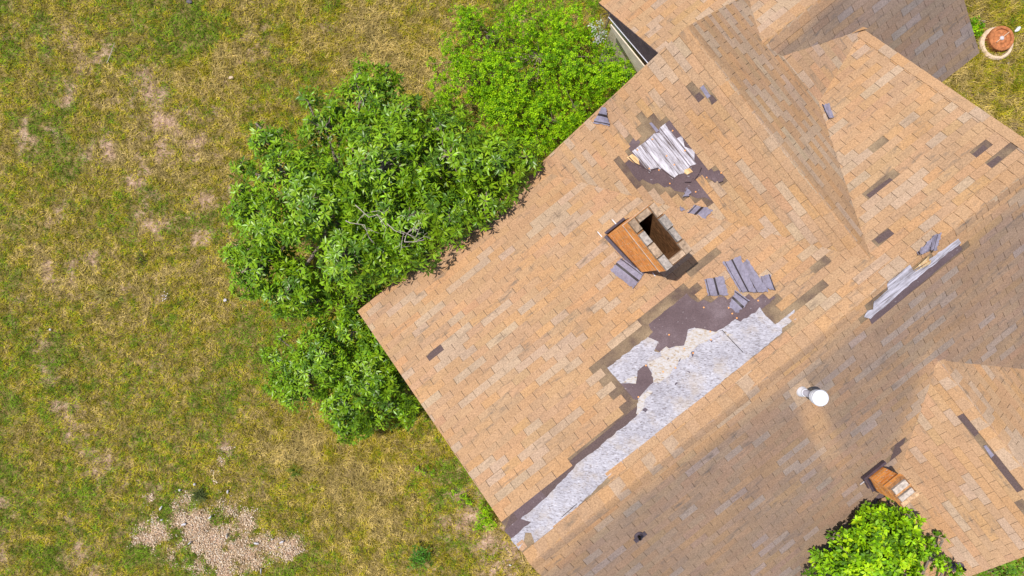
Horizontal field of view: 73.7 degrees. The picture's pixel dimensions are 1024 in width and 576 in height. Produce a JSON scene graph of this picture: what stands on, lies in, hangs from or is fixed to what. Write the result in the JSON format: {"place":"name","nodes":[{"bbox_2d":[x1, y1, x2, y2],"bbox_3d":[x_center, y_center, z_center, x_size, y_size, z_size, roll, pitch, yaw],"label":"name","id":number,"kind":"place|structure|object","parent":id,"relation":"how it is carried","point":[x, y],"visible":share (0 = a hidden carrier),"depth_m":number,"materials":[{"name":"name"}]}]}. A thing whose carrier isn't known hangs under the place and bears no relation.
{"place":"outdoors","nodes":[
{"label":"outdoors","id":0,"kind":"place"},
{"bbox_2d":[0,0,1023,575],"bbox_3d":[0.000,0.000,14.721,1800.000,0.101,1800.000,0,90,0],"label":"ground","id":1,"kind":"structure","parent":0,"point":[156,116],"depth_m":14.72,"materials":[{"name":"green plant"}]},
{"bbox_2d":[85,281,112,303],"bbox_3d":[-8.770,0.172,14.581,0.647,0.278,0.518,-30,90,0],"label":"grass tuft","id":2,"kind":"object","parent":1,"relation":"on","point":[100,294],"visible":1,"depth_m":14.62,"materials":[{"name":"green plant"}]},
{"bbox_2d":[133,251,146,264],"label":"grass tuft","id":3,"kind":"object","parent":1,"relation":"on","point":[137,257],"visible":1,"depth_m":14.65,"materials":[{"name":"green plant"}]},
{"bbox_2d":[188,486,208,506],"bbox_3d":[-6.693,4.446,14.586,0.575,0.268,0.567,0,90,0],"label":"grass tuft","id":4,"kind":"object","parent":1,"relation":"on","point":[197,495],"visible":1,"depth_m":14.62,"materials":[{"name":"green plant"}]},
{"bbox_2d":[127,446,306,575],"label":"wood chips","id":5,"kind":"object","parent":1,"relation":"on","point":[194,546],"visible":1,"depth_m":14.70,"materials":[{"name":"beige wood"}]},
{"bbox_2d":[287,463,303,479],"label":"grass tuft","id":6,"kind":"object","parent":1,"relation":"on","point":[296,471],"visible":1,"depth_m":14.66,"materials":[{"name":"green plant"}]},
{"bbox_2d":[258,303,420,446],"bbox_3d":[-3.369,1.823,13.482,2.972,2.643,2.710,-18,90,0],"label":"broadleaf shrub","id":7,"kind":"object","parent":1,"relation":"on","point":[342,382],"visible":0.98,"depth_m":12.74,"materials":[{"name":"green plant"}]},
{"bbox_2d":[218,52,544,322],"bbox_3d":[-2.785,-1.871,12.783,6.392,4.043,4.274,-29,90,0],"label":"broadleaf tree","id":8,"kind":"object","parent":1,"relation":"on","point":[346,195],"visible":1,"depth_m":11.67,"materials":[{"name":"green plant"}]},
{"bbox_2d":[407,544,432,570],"bbox_3d":[-1.956,5.695,14.531,0.579,0.545,0.600,0,90,0],"label":"weed bush","id":9,"kind":"object","parent":1,"relation":"on","point":[420,559],"visible":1,"depth_m":14.39,"materials":[{"name":"green plant"}]},
{"bbox_2d":[415,465,436,476],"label":"weed","id":10,"kind":"object","parent":1,"relation":"on","point":[417,470],"visible":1,"depth_m":14.58,"materials":[{"name":"green plant"}]},
{"bbox_2d":[451,489,474,509],"bbox_3d":[-1.057,4.525,14.640,0.514,0.325,0.447,0,90,0],"label":"weed","id":11,"kind":"object","parent":1,"relation":"on","point":[456,492],"visible":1,"depth_m":14.56,"materials":[{"name":"green plant"}]},
{"bbox_2d":[472,501,496,533],"bbox_3d":[-0.576,4.856,14.517,0.548,0.571,0.727,0,90,0],"label":"weed bush","id":12,"kind":"object","parent":1,"relation":"on","point":[487,522],"visible":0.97,"depth_m":14.35,"materials":[{"name":"green plant"}]},
{"bbox_2d":[425,0,635,159],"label":"leafy bush","id":13,"kind":"object","parent":1,"relation":"on","point":[489,95],"visible":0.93,"depth_m":13.08,"materials":[{"name":"green plant"}]},
{"bbox_2d":[587,13,609,42],"bbox_3d":[1.681,-5.080,13.612,0.425,2.378,1.219,15,90,0],"label":"withered vine","id":14,"kind":"object","parent":1,"relation":"on","point":[604,32],"visible":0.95,"depth_m":12.56,"materials":[{"name":"grey plant"}]},
{"bbox_2d":[358,0,1023,575],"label":"house","id":15,"kind":"structure","parent":1,"relation":"on","point":[588,410],"depth_m":10.55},
{"bbox_2d":[593,107,609,125],"bbox_3d":[1.490,-2.783,11.083,0.279,0.246,0.249,17,90,0],"label":"loose shingle","id":16,"kind":"object","parent":15,"relation":"on","point":[601,118],"visible":1,"depth_m":11.09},
{"bbox_2d":[611,258,642,288],"bbox_3d":[1.833,-0.247,10.879,0.461,0.269,0.303,42,90,0],"label":"loose shingle","id":17,"kind":"object","parent":15,"relation":"on","point":[628,273],"visible":1,"depth_m":10.88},
{"bbox_2d":[683,187,690,196],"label":"loose shingle","id":18,"kind":"object","parent":15,"relation":"on","point":[687,192],"visible":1,"depth_m":10.86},
{"bbox_2d":[687,205,712,218],"bbox_3d":[2.963,-1.173,10.921,0.284,0.268,0.374,41,90,0],"label":"loose shingle","id":19,"kind":"object","parent":15,"relation":"on","point":[703,212],"visible":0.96,"depth_m":10.89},
{"bbox_2d":[704,276,727,295],"bbox_3d":[3.112,-0.030,10.400,0.305,0.235,0.314,0,90,0],"label":"loose shingle","id":20,"kind":"object","parent":15,"relation":"on","point":[715,286],"visible":1,"depth_m":10.43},
{"bbox_2d":[722,256,755,292],"bbox_3d":[3.443,-0.181,10.351,0.280,0.370,0.580,-14,90,0],"label":"loose shingle","id":21,"kind":"object","parent":15,"relation":"on","point":[737,271],"visible":1,"depth_m":10.38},
{"bbox_2d":[729,290,749,312],"bbox_3d":[3.364,0.209,10.227,0.252,0.189,0.283,45,90,0],"label":"loose shingle","id":22,"kind":"object","parent":15,"relation":"on","point":[739,301],"visible":1,"depth_m":10.21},
{"bbox_2d":[743,259,767,292],"bbox_3d":[3.650,-0.177,10.283,0.159,0.339,0.543,-18,90,0],"label":"loose shingle","id":23,"kind":"object","parent":15,"relation":"on","point":[758,284],"visible":1,"depth_m":10.26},
{"bbox_2d":[760,274,775,289],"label":"loose shingle","id":24,"kind":"object","parent":15,"relation":"on","point":[766,280],"visible":1,"depth_m":10.21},
{"bbox_2d":[822,103,833,118],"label":"loose shingle","id":25,"kind":"object","parent":15,"relation":"on","point":[828,111],"visible":1,"depth_m":10.93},
{"bbox_2d":[917,237,932,254],"bbox_3d":[5.916,-0.587,9.731,0.085,0.108,0.360,40,90,0],"label":"loose shingle","id":26,"kind":"object","parent":15,"relation":"on","point":[924,249],"visible":1,"depth_m":9.74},
{"bbox_2d":[929,232,941,250],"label":"loose shingle","id":27,"kind":"object","parent":15,"relation":"on","point":[934,244],"visible":1,"depth_m":9.70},
{"bbox_2d":[800,496,965,575],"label":"leafy tree","id":28,"kind":"object","parent":1,"relation":"on","point":[874,547],"visible":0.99,"depth_m":10.88,"materials":[{"name":"green plant"}]},
{"bbox_2d":[970,15,985,37],"bbox_3d":[9.769,-5.557,14.484,0.423,0.638,0.600,32,90,0],"label":"weed bush","id":29,"kind":"object","parent":1,"relation":"on","point":[976,25],"visible":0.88,"depth_m":14.25,"materials":[{"name":"green plant"}]},
{"bbox_2d":[977,557,1023,575],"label":"corner shrub","id":30,"kind":"object","parent":1,"relation":"on","point":[1011,569],"visible":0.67,"depth_m":12.79,"materials":[{"name":"green plant"}]},
{"bbox_2d":[977,26,1013,60],"bbox_3d":[10.377,-5.237,14.616,0.720,0.268,0.720,0,90,0],"label":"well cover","id":31,"kind":"object","parent":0,"point":[1002,37],"visible":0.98,"depth_m":14.53,"materials":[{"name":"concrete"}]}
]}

